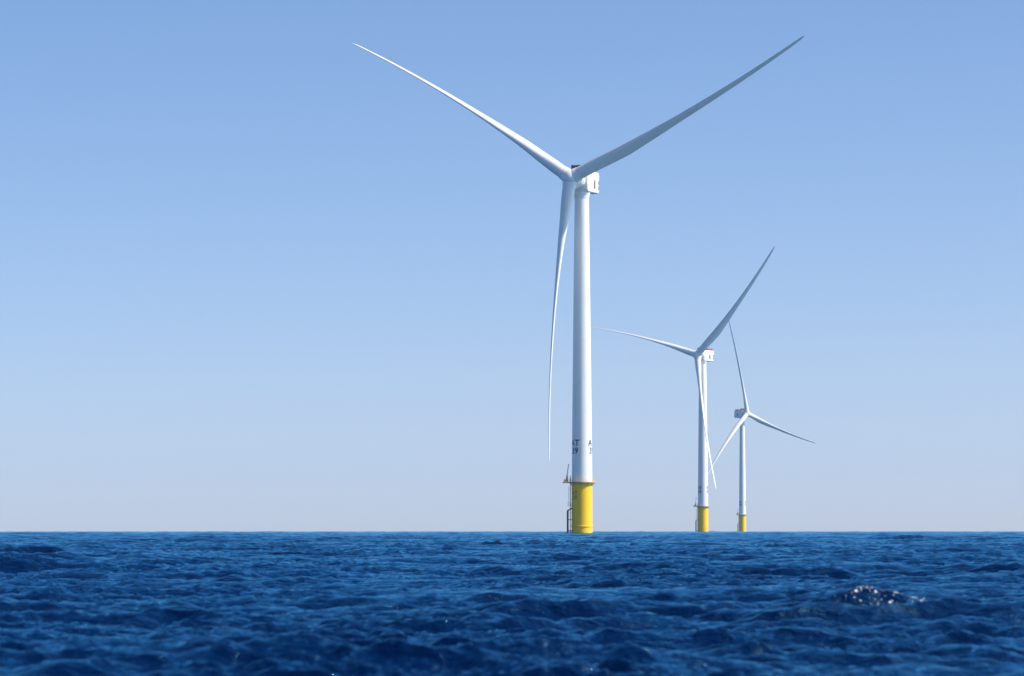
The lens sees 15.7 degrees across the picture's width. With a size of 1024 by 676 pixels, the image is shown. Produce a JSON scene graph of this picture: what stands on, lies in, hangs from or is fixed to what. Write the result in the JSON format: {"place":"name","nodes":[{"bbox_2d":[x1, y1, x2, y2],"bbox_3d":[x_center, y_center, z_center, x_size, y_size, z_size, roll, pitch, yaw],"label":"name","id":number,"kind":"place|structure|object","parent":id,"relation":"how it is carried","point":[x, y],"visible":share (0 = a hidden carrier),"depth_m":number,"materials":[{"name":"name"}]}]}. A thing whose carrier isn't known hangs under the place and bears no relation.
{"place":"outdoors","nodes":[
{"label":"outdoors","id":0,"kind":"place"},
{"bbox_2d":[0,531,1023,675],"bbox_3d":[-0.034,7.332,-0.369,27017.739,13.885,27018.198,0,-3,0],"label":"sea","id":1,"kind":"structure","parent":0,"point":[421,603],"depth_m":54.02,"materials":[{"name":"liquid"}]},
{"bbox_2d":[353,36,803,532],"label":"wind turbine","id":2,"kind":"object","parent":1,"relation":"in","point":[580,184],"visible":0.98,"depth_m":1290.76,"materials":[{"name":"white paint"}]},
{"bbox_2d":[597,246,774,531],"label":"wind turbine","id":3,"kind":"object","parent":1,"relation":"in","point":[702,355],"visible":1,"depth_m":2574.49,"materials":[{"name":"white paint"}]},
{"bbox_2d":[708,322,814,531],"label":"wind turbine","id":4,"kind":"object","parent":1,"relation":"in","point":[742,415],"visible":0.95,"depth_m":3860.55,"materials":[{"name":"white paint"}]},
{"bbox_2d":[847,586,924,603],"bbox_3d":[5.096,3.845,53.451,2.262,0.538,1.231,0,-3,0],"label":"foam","id":5,"kind":"object","parent":1,"relation":"on","point":[875,591],"visible":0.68,"depth_m":53.52,"materials":[{"name":"white"}]},
{"bbox_2d":[0,0,1023,531],"label":"sky","id":6,"kind":"structure","parent":0,"point":[259,272],"materials":[{"name":"blue"}]}
]}

